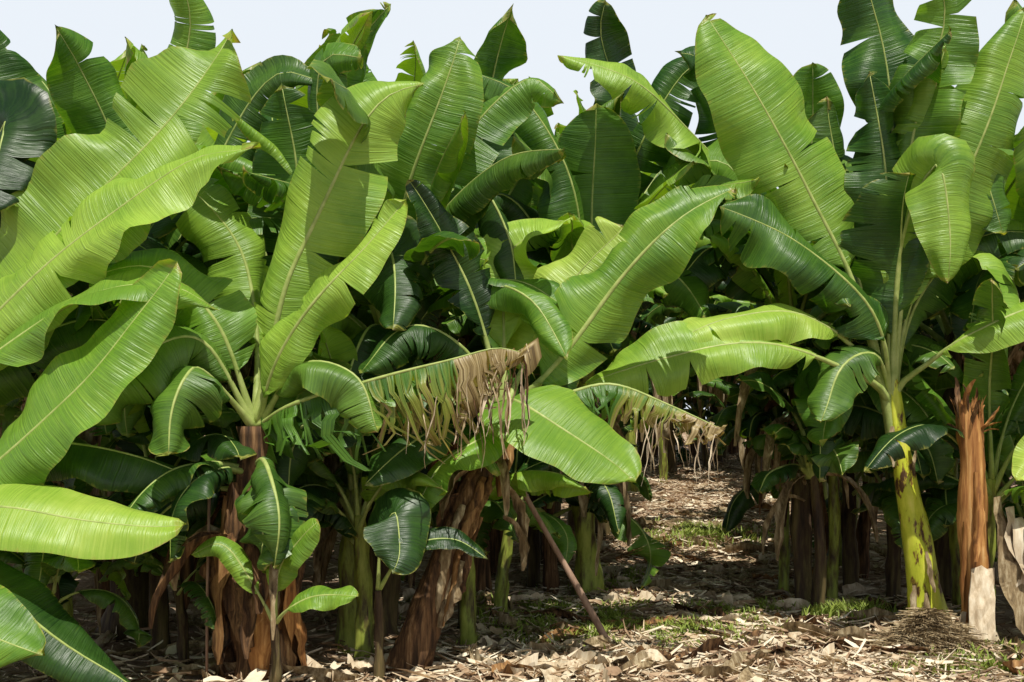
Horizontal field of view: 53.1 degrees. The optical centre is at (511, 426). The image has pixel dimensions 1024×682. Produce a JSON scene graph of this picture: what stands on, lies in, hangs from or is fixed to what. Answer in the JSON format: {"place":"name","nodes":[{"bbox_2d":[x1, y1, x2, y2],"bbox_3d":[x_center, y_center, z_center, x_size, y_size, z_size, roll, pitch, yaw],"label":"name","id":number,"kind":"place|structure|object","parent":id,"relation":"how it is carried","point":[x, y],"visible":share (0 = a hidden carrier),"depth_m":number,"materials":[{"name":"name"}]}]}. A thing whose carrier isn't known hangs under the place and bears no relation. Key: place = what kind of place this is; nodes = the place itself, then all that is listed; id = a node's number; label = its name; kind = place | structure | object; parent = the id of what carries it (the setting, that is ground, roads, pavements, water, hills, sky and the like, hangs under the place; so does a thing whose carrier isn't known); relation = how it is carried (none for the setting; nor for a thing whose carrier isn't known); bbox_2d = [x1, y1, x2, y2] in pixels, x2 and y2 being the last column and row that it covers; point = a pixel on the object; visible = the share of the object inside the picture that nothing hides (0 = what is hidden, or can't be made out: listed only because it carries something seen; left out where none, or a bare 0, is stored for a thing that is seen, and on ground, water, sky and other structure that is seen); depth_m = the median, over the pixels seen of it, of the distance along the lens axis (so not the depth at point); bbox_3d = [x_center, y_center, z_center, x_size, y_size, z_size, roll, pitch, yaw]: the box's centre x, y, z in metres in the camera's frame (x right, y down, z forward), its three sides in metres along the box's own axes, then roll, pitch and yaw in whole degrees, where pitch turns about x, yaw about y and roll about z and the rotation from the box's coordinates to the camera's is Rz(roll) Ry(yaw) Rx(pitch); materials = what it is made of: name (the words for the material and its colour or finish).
{"place":"outdoors","nodes":[
{"label":"outdoors","id":0,"kind":"place"},
{"bbox_2d":[0,425,1023,681],"bbox_3d":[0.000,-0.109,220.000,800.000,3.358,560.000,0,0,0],"label":"ground","id":1,"kind":"structure","parent":0,"point":[306,581],"depth_m":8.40,"materials":[{"name":"beige plant"}]},
{"bbox_2d":[18,437,130,617],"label":"banana plant","id":2,"kind":"object","parent":1,"relation":"on","point":[68,583],"visible":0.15,"depth_m":6.50,"materials":[{"name":"green plant"}]},
{"bbox_2d":[0,443,151,681],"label":"banana plant","id":3,"kind":"object","parent":1,"relation":"on","point":[55,568],"visible":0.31,"depth_m":5.86,"materials":[{"name":"green plant"}]},
{"bbox_2d":[25,44,225,487],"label":"banana plant","id":4,"kind":"object","parent":1,"relation":"on","point":[118,63],"visible":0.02,"depth_m":8.21,"materials":[{"name":"green plant"}]},
{"bbox_2d":[0,301,256,659],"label":"banana plant","id":5,"kind":"object","parent":1,"relation":"on","point":[216,446],"visible":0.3,"depth_m":6.48,"materials":[{"name":"green plant"}]},
{"bbox_2d":[54,399,205,624],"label":"banana plant","id":6,"kind":"object","parent":1,"relation":"on","point":[106,439],"visible":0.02,"depth_m":7.73,"materials":[{"name":"green plant"}]},
{"bbox_2d":[0,29,260,681],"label":"banana plant","id":7,"kind":"object","parent":1,"relation":"on","point":[79,213],"visible":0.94,"depth_m":5.64,"materials":[{"name":"green plant"}]},
{"bbox_2d":[98,492,215,671],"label":"banana plant","id":8,"kind":"object","parent":1,"relation":"on","point":[152,562],"visible":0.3,"depth_m":6.22,"materials":[{"name":"green plant"}]},
{"bbox_2d":[0,0,320,641],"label":"banana plant","id":9,"kind":"object","parent":1,"relation":"on","point":[81,94],"visible":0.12,"depth_m":7.01,"materials":[{"name":"green plant"}]},
{"bbox_2d":[106,640,223,660],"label":"fallen banana leaf","id":10,"kind":"object","parent":1,"relation":"on","point":[199,646],"visible":0.41,"depth_m":6.55,"materials":[{"name":"plant"}]},
{"bbox_2d":[170,614,212,636],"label":"fallen banana leaf","id":11,"kind":"object","parent":1,"relation":"on","point":[198,623],"visible":0.52,"depth_m":7.24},
{"bbox_2d":[205,498,210,677],"bbox_3d":[-1.750,0.860,5.900,0.038,1.320,0.018,0,0,0],"label":"metal stake","id":12,"kind":"object","parent":1,"relation":"on","point":[207,588],"visible":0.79,"depth_m":5.89,"materials":[{"name":"metal"}]},
{"bbox_2d":[28,2,429,462],"bbox_3d":[-2.141,-0.859,8.273,3.355,4.973,3.968,0,0,-12],"label":"banana plant","id":13,"kind":"object","parent":1,"relation":"on","point":[361,28],"visible":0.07,"depth_m":7.52,"materials":[{"name":"green plant"}]},
{"bbox_2d":[114,376,347,576],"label":"banana plant","id":14,"kind":"object","parent":1,"relation":"on","point":[208,429],"visible":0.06,"depth_m":7.05,"materials":[{"name":"green plant"}]},
{"bbox_2d":[106,380,357,537],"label":"banana plant","id":15,"kind":"object","parent":1,"relation":"on","point":[340,524],"visible":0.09,"depth_m":6.51,"materials":[{"name":"green plant"}]},
{"bbox_2d":[164,61,351,582],"bbox_3d":[-2.968,-0.867,9.300,3.263,4.875,3.742,0,0,-5],"label":"banana plant","id":16,"kind":"object","parent":1,"relation":"on","point":[211,132],"depth_m":9.26,"materials":[{"name":"green plant"}]},
{"bbox_2d":[178,662,356,681],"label":"fallen banana leaf","id":17,"kind":"object","parent":1,"relation":"on","point":[319,674],"visible":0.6,"depth_m":5.86,"materials":[{"name":"plant"}]},
{"bbox_2d":[191,518,357,681],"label":"banana sucker","id":18,"kind":"object","parent":1,"relation":"on","point":[234,559],"visible":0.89,"depth_m":5.54,"materials":[{"name":"green plant"}]},
{"bbox_2d":[96,81,541,681],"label":"banana plant","id":19,"kind":"object","parent":1,"relation":"on","point":[302,273],"visible":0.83,"depth_m":5.82,"materials":[{"name":"green plant"}]},
{"bbox_2d":[201,346,488,660],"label":"banana plant","id":20,"kind":"object","parent":1,"relation":"on","point":[364,625],"visible":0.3,"depth_m":6.56,"materials":[{"name":"green plant"}]},
{"bbox_2d":[202,292,500,653],"bbox_3d":[-1.164,0.343,6.832,1.876,2.504,2.026,0,0,-14],"label":"banana plant","id":21,"kind":"object","parent":1,"relation":"on","point":[333,343],"visible":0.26,"depth_m":6.75,"materials":[{"name":"green plant"}]},
{"bbox_2d":[347,653,388,672],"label":"fallen banana leaf","id":22,"kind":"object","parent":1,"relation":"on","point":[359,666],"visible":0.59,"depth_m":6.22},
{"bbox_2d":[196,37,572,641],"bbox_3d":[-0.943,-0.536,7.122,3.076,4.090,3.692,0,0,0],"label":"banana plant","id":23,"kind":"object","parent":1,"relation":"on","point":[450,114],"visible":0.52,"depth_m":6.67,"materials":[{"name":"green plant"}]},
{"bbox_2d":[398,588,414,612],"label":"fallen banana leaf","id":24,"kind":"object","parent":1,"relation":"on","point":[408,593],"visible":0.41,"depth_m":8.55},
{"bbox_2d":[363,488,488,681],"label":"banana sucker","id":25,"kind":"object","parent":1,"relation":"on","point":[400,536],"visible":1,"depth_m":5.86,"materials":[{"name":"green plant"}]},
{"bbox_2d":[259,41,612,373],"bbox_3d":[-0.824,-1.141,10.026,3.582,5.377,4.238,0,0,-4],"label":"banana plant","id":26,"kind":"object","parent":1,"relation":"on","point":[413,66],"visible":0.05,"depth_m":9.08,"materials":[{"name":"green plant"}]},
{"bbox_2d":[339,354,592,644],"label":"banana plant","id":27,"kind":"object","parent":1,"relation":"on","point":[536,482],"visible":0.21,"depth_m":6.79,"materials":[{"name":"green plant"}]},
{"bbox_2d":[322,3,629,591],"bbox_3d":[-0.488,-0.937,8.762,3.440,5.022,3.383,0,0,-24],"label":"banana plant","id":28,"kind":"object","parent":1,"relation":"on","point":[501,53],"visible":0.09,"depth_m":8.55,"materials":[{"name":"green plant"}]},
{"bbox_2d":[401,459,566,630],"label":"banana plant","id":29,"kind":"object","parent":1,"relation":"on","point":[492,510],"visible":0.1,"depth_m":7.02,"materials":[{"name":"green plant"}]},
{"bbox_2d":[477,636,528,648],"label":"fallen banana leaf","id":30,"kind":"object","parent":1,"relation":"on","point":[485,640],"visible":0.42,"depth_m":6.75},
{"bbox_2d":[491,660,540,681],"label":"fallen banana leaf","id":31,"kind":"object","parent":1,"relation":"on","point":[500,667],"visible":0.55,"depth_m":5.83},
{"bbox_2d":[487,653,538,675],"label":"fallen banana leaf","id":32,"kind":"object","parent":31,"relation":"on","point":[532,660],"visible":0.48,"depth_m":5.89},
{"bbox_2d":[507,592,549,610],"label":"fallen banana leaf","id":33,"kind":"object","parent":1,"relation":"on","point":[536,595],"visible":0.75,"depth_m":8.30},
{"bbox_2d":[321,179,736,675],"bbox_3d":[0.105,0.010,6.380,2.599,3.088,1.512,0,0,0],"label":"banana plant","id":34,"kind":"object","parent":1,"relation":"on","point":[604,289],"visible":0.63,"depth_m":6.33,"materials":[{"name":"green plant"}]},
{"bbox_2d":[495,611,578,639],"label":"fallen banana leaf","id":35,"kind":"object","parent":1,"relation":"on","point":[506,619],"visible":0.66,"depth_m":7.44,"materials":[{"name":"plant"}]},
{"bbox_2d":[485,607,591,624],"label":"fallen banana leaf","id":36,"kind":"object","parent":1,"relation":"on","point":[557,612],"visible":0.62,"depth_m":7.76,"materials":[{"name":"plant"}]},
{"bbox_2d":[494,658,595,678],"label":"fallen banana leaf","id":37,"kind":"object","parent":1,"relation":"on","point":[545,665],"visible":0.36,"depth_m":5.96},
{"bbox_2d":[461,371,637,612],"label":"banana plant","id":38,"kind":"object","parent":1,"relation":"on","point":[566,543],"visible":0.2,"depth_m":8.07,"materials":[{"name":"green plant"}]},
{"bbox_2d":[523,492,609,639],"bbox_3d":[0.372,0.972,7.003,0.666,1.122,0.051,0,0,10],"label":"wooden pole","id":39,"kind":"object","parent":1,"relation":"on","point":[594,618],"visible":0.84,"depth_m":6.98,"materials":[{"name":"wood"}]},
{"bbox_2d":[538,647,595,681],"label":"fallen banana leaf","id":40,"kind":"object","parent":1,"relation":"on","point":[578,654],"visible":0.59,"depth_m":5.84,"materials":[{"name":"plant"}]},
{"bbox_2d":[527,635,618,655],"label":"fallen banana leaf","id":41,"kind":"object","parent":1,"relation":"on","point":[541,646],"visible":0.41,"depth_m":6.52,"materials":[{"name":"plant"}]},
{"bbox_2d":[539,650,608,681],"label":"fallen banana leaf","id":42,"kind":"object","parent":1,"relation":"on","point":[600,666],"visible":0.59,"depth_m":5.83,"materials":[{"name":"plant"}]},
{"bbox_2d":[478,351,670,593],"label":"banana plant","id":43,"kind":"object","parent":1,"relation":"on","point":[611,501],"visible":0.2,"depth_m":8.74,"materials":[{"name":"green plant"}]},
{"bbox_2d":[488,77,689,573],"bbox_3d":[-0.106,-0.839,10.008,3.700,4.751,3.452,3,-1,11],"label":"banana plant","id":44,"kind":"object","parent":1,"relation":"on","point":[496,537],"visible":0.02,"depth_m":10.07,"materials":[{"name":"green plant"}]},
{"bbox_2d":[424,0,759,599],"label":"banana plant","id":45,"kind":"object","parent":1,"relation":"on","point":[613,152],"visible":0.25,"depth_m":8.25,"materials":[{"name":"green plant"}]},
{"bbox_2d":[512,366,673,589],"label":"banana plant","id":46,"kind":"object","parent":1,"relation":"on","point":[533,560],"visible":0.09,"depth_m":9.41,"materials":[{"name":"green plant"}]},
{"bbox_2d":[532,123,656,565],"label":"banana plant","id":47,"kind":"object","parent":1,"relation":"on","point":[558,127],"visible":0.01,"depth_m":10.36,"materials":[{"name":"green plant"}]},
{"bbox_2d":[567,395,652,531],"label":"banana plant","id":48,"kind":"object","parent":1,"relation":"on","point":[644,488],"visible":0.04,"depth_m":11.98,"materials":[{"name":"green plant"}]},
{"bbox_2d":[550,615,673,634],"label":"fallen banana leaf","id":49,"kind":"object","parent":1,"relation":"on","point":[653,620],"visible":0.36,"depth_m":7.55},
{"bbox_2d":[604,565,640,588],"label":"fallen banana leaf","id":50,"kind":"object","parent":1,"relation":"on","point":[618,572],"visible":0.38,"depth_m":9.30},
{"bbox_2d":[573,90,675,539],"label":"banana plant","id":51,"kind":"object","parent":1,"relation":"on","point":[606,526],"depth_m":12.03,"materials":[{"name":"green plant"}]},
{"bbox_2d":[603,590,662,605],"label":"fallen banana leaf","id":52,"kind":"object","parent":1,"relation":"on","point":[646,595],"visible":0.48,"depth_m":8.27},
{"bbox_2d":[610,650,660,681],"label":"fallen banana leaf","id":53,"kind":"object","parent":1,"relation":"on","point":[638,658],"visible":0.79,"depth_m":5.96,"materials":[{"name":"plant"}]},
{"bbox_2d":[623,301,684,494],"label":"banana plant","id":54,"kind":"object","parent":1,"relation":"on","point":[653,314],"visible":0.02,"depth_m":15.96,"materials":[{"name":"green plant"}]},
{"bbox_2d":[616,648,692,674],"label":"fallen banana leaf","id":55,"kind":"object","parent":1,"relation":"on","point":[656,654],"visible":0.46,"depth_m":6.10,"materials":[{"name":"plant"}]},
{"bbox_2d":[637,403,677,466],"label":"banana plant","id":56,"kind":"object","parent":1,"relation":"on","point":[640,444],"visible":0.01,"depth_m":21.16,"materials":[{"name":"green plant"}]},
{"bbox_2d":[641,579,720,593],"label":"fallen banana leaf","id":57,"kind":"object","parent":1,"relation":"on","point":[665,583],"visible":0.58,"depth_m":9.15,"materials":[{"name":"plant"}]},
{"bbox_2d":[644,366,724,482],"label":"banana plant","id":58,"kind":"object","parent":1,"relation":"on","point":[663,460],"visible":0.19,"depth_m":18.22,"materials":[{"name":"green plant"}]},
{"bbox_2d":[640,303,731,397],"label":"banana plant","id":59,"kind":"object","parent":1,"relation":"on","point":[721,309],"visible":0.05,"depth_m":18.85,"materials":[{"name":"green plant"}]},
{"bbox_2d":[675,382,715,463],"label":"banana plant","id":60,"kind":"object","parent":1,"relation":"on","point":[682,450],"visible":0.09,"depth_m":21.53,"materials":[{"name":"green plant"}]},
{"bbox_2d":[641,285,757,474],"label":"banana plant","id":61,"kind":"object","parent":1,"relation":"on","point":[735,307],"visible":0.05,"depth_m":19.28,"materials":[{"name":"green plant"}]},
{"bbox_2d":[674,603,725,623],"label":"fallen banana leaf","id":62,"kind":"object","parent":1,"relation":"on","point":[718,610],"visible":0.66,"depth_m":7.88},
{"bbox_2d":[646,637,762,662],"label":"fallen banana leaf","id":63,"kind":"object","parent":1,"relation":"on","point":[711,644],"visible":0.45,"depth_m":6.38,"materials":[{"name":"plant"}]},
{"bbox_2d":[685,291,724,464],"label":"banana plant","id":64,"kind":"object","parent":1,"relation":"on","point":[713,409],"visible":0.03,"depth_m":21.39,"materials":[{"name":"green plant"}]},
{"bbox_2d":[681,590,738,606],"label":"fallen banana leaf","id":65,"kind":"object","parent":1,"relation":"on","point":[728,597],"visible":0.52,"depth_m":8.31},
{"bbox_2d":[675,362,746,467],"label":"banana plant","id":66,"kind":"object","parent":1,"relation":"on","point":[705,455],"visible":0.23,"depth_m":20.27,"materials":[{"name":"green plant"}]},
{"bbox_2d":[399,515,1023,681],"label":"grass","id":67,"kind":"structure","parent":1,"relation":"on","point":[829,607],"depth_m":7.74,"materials":[{"name":"plant"}]},
{"bbox_2d":[711,652,753,681],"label":"fallen banana leaf","id":68,"kind":"object","parent":1,"relation":"on","point":[720,656],"visible":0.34,"depth_m":6.19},
{"bbox_2d":[705,378,761,473],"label":"banana plant","id":69,"kind":"object","parent":1,"relation":"on","point":[723,385],"visible":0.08,"depth_m":18.88,"materials":[{"name":"green plant"}]},
{"bbox_2d":[678,609,793,625],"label":"fallen banana leaf","id":70,"kind":"object","parent":1,"relation":"on","point":[732,617],"visible":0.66,"depth_m":7.66,"materials":[{"name":"plant"}]},
{"bbox_2d":[709,295,763,468],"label":"banana plant","id":71,"kind":"object","parent":1,"relation":"on","point":[721,298],"visible":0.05,"depth_m":19.53,"materials":[{"name":"green plant"}]},
{"bbox_2d":[685,648,795,679],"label":"fallen banana leaf","id":72,"kind":"object","parent":1,"relation":"on","point":[726,666],"visible":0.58,"depth_m":6.09,"materials":[{"name":"plant"}]},
{"bbox_2d":[707,381,789,592],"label":"banana plant","id":73,"kind":"object","parent":1,"relation":"on","point":[755,416],"visible":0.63,"depth_m":8.69,"materials":[{"name":"green plant"}]},
{"bbox_2d":[735,661,773,681],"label":"fallen banana leaf","id":74,"kind":"object","parent":1,"relation":"on","point":[746,674],"visible":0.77,"depth_m":5.89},
{"bbox_2d":[705,594,809,612],"bbox_3d":[1.974,1.436,8.252,0.837,0.130,0.239,0,0,23],"label":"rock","id":75,"kind":"object","parent":1,"relation":"on","point":[786,603],"visible":0.38,"depth_m":8.19,"materials":[{"name":"stone"}]},
{"bbox_2d":[707,633,820,659],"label":"fallen banana leaf","id":76,"kind":"object","parent":1,"relation":"on","point":[762,637],"visible":0.29,"depth_m":6.71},
{"bbox_2d":[725,540,813,556],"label":"fallen banana leaf","id":77,"kind":"object","parent":1,"relation":"on","point":[745,545],"visible":0.47,"depth_m":10.93,"materials":[{"name":"plant"}]},
{"bbox_2d":[749,340,812,537],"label":"banana plant","id":78,"kind":"object","parent":1,"relation":"on","point":[770,372],"visible":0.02,"depth_m":8.57,"materials":[{"name":"green plant"}]},
{"bbox_2d":[721,149,844,512],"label":"banana plant","id":79,"kind":"object","parent":1,"relation":"on","point":[742,457],"depth_m":12.68,"materials":[{"name":"green plant"}]},
{"bbox_2d":[712,237,859,565],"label":"banana plant","id":80,"kind":"object","parent":1,"relation":"on","point":[720,290],"visible":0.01,"depth_m":10.35,"materials":[{"name":"green plant"}]},
{"bbox_2d":[558,25,1023,601],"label":"banana plant","id":81,"kind":"object","parent":1,"relation":"on","point":[670,131],"visible":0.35,"depth_m":7.99,"materials":[{"name":"green plant"}]},
{"bbox_2d":[774,612,823,624],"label":"fallen banana leaf","id":82,"kind":"object","parent":1,"relation":"on","point":[813,620],"visible":0.51,"depth_m":7.59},
{"bbox_2d":[583,0,1023,620],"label":"banana plant","id":83,"kind":"object","parent":1,"relation":"on","point":[911,220],"visible":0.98,"depth_m":7.29,"materials":[{"name":"green plant"}]},
{"bbox_2d":[736,371,877,611],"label":"banana plant","id":84,"kind":"object","parent":1,"relation":"on","point":[840,461],"visible":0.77,"depth_m":7.92,"materials":[{"name":"green plant"}]},
{"bbox_2d":[740,626,876,640],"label":"fallen banana leaf","id":85,"kind":"object","parent":1,"relation":"on","point":[853,631],"visible":0.32,"depth_m":7.01,"materials":[{"name":"plant"}]},
{"bbox_2d":[770,313,866,599],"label":"banana plant","id":86,"kind":"object","parent":1,"relation":"on","point":[785,379],"visible":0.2,"depth_m":8.35,"materials":[{"name":"green plant"}]},
{"bbox_2d":[758,621,886,644],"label":"fallen banana leaf","id":87,"kind":"object","parent":1,"relation":"on","point":[791,626],"visible":0.3,"depth_m":7.08,"materials":[{"name":"plant"}]},
{"bbox_2d":[822,642,844,673],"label":"fallen banana leaf","id":88,"kind":"object","parent":1,"relation":"on","point":[829,648],"visible":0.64,"depth_m":6.38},
{"bbox_2d":[722,368,961,597],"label":"banana plant","id":89,"kind":"object","parent":1,"relation":"on","point":[740,505],"visible":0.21,"depth_m":8.89,"materials":[{"name":"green plant"}]},
{"bbox_2d":[770,396,959,578],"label":"banana plant","id":90,"kind":"object","parent":1,"relation":"on","point":[863,527],"visible":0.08,"depth_m":9.66,"materials":[{"name":"green plant"}]},
{"bbox_2d":[812,637,927,655],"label":"fallen banana leaf","id":91,"kind":"object","parent":1,"relation":"on","point":[841,641],"visible":0.55,"depth_m":6.57,"materials":[{"name":"plant"}]},
{"bbox_2d":[842,582,906,596],"bbox_3d":[3.216,1.419,8.763,0.795,0.157,0.172,0,0,0],"label":"rock","id":92,"kind":"object","parent":1,"relation":"on","point":[857,586],"visible":0.48,"depth_m":8.76,"materials":[{"name":"stone"}]},
{"bbox_2d":[760,340,996,602],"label":"banana plant","id":93,"kind":"object","parent":1,"relation":"on","point":[928,375],"visible":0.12,"depth_m":8.54,"materials":[{"name":"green plant"}]},
{"bbox_2d":[828,607,948,622],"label":"fallen banana leaf","id":94,"kind":"object","parent":1,"relation":"on","point":[887,614],"visible":0.41,"depth_m":7.73,"materials":[{"name":"plant"}]},
{"bbox_2d":[810,86,1023,595],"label":"banana plant","id":95,"kind":"object","parent":1,"relation":"on","point":[993,265],"visible":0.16,"depth_m":8.77,"materials":[{"name":"green plant"}]},
{"bbox_2d":[819,607,1015,669],"bbox_3d":[2.744,1.359,6.680,1.790,0.324,1.213,0,0,0],"label":"fiber heap","id":96,"kind":"object","parent":1,"relation":"on","point":[928,627],"visible":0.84,"depth_m":6.66,"materials":[{"name":"beige plant"}]},
{"bbox_2d":[844,346,1022,613],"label":"banana plant","id":97,"kind":"object","parent":1,"relation":"on","point":[947,497],"visible":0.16,"depth_m":8.21,"materials":[{"name":"green plant"}]},
{"bbox_2d":[851,278,1023,630],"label":"banana plant","id":98,"kind":"object","parent":1,"relation":"on","point":[994,367],"visible":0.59,"depth_m":7.41,"materials":[{"name":"green plant"}]},
{"bbox_2d":[915,0,1023,424],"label":"banana plant","id":99,"kind":"object","parent":1,"relation":"on","point":[962,307],"visible":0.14,"depth_m":7.79,"materials":[{"name":"green plant"}]},
{"bbox_2d":[925,371,1023,623],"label":"banana plant","id":100,"kind":"object","parent":1,"relation":"on","point":[938,530],"visible":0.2,"depth_m":7.64,"materials":[{"name":"green plant"}]},
{"bbox_2d":[946,377,1023,642],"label":"dead banana stem","id":101,"kind":"object","parent":1,"relation":"on","point":[977,581],"visible":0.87,"depth_m":6.99,"materials":[{"name":"beige plant"}]},
{"bbox_2d":[949,197,1023,580],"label":"banana plant","id":102,"kind":"object","parent":1,"relation":"on","point":[957,324],"visible":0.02,"depth_m":8.20,"materials":[{"name":"green plant"}]},
{"bbox_2d":[1007,126,1023,480],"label":"banana plant","id":103,"kind":"object","parent":1,"relation":"on","point":[1016,262],"visible":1,"depth_m":7.19,"materials":[{"name":"green plant"}]},
{"bbox_2d":[0,0,1023,418],"label":"sky","id":104,"kind":"structure","parent":0,"point":[798,33],"materials":[{"name":"white"}]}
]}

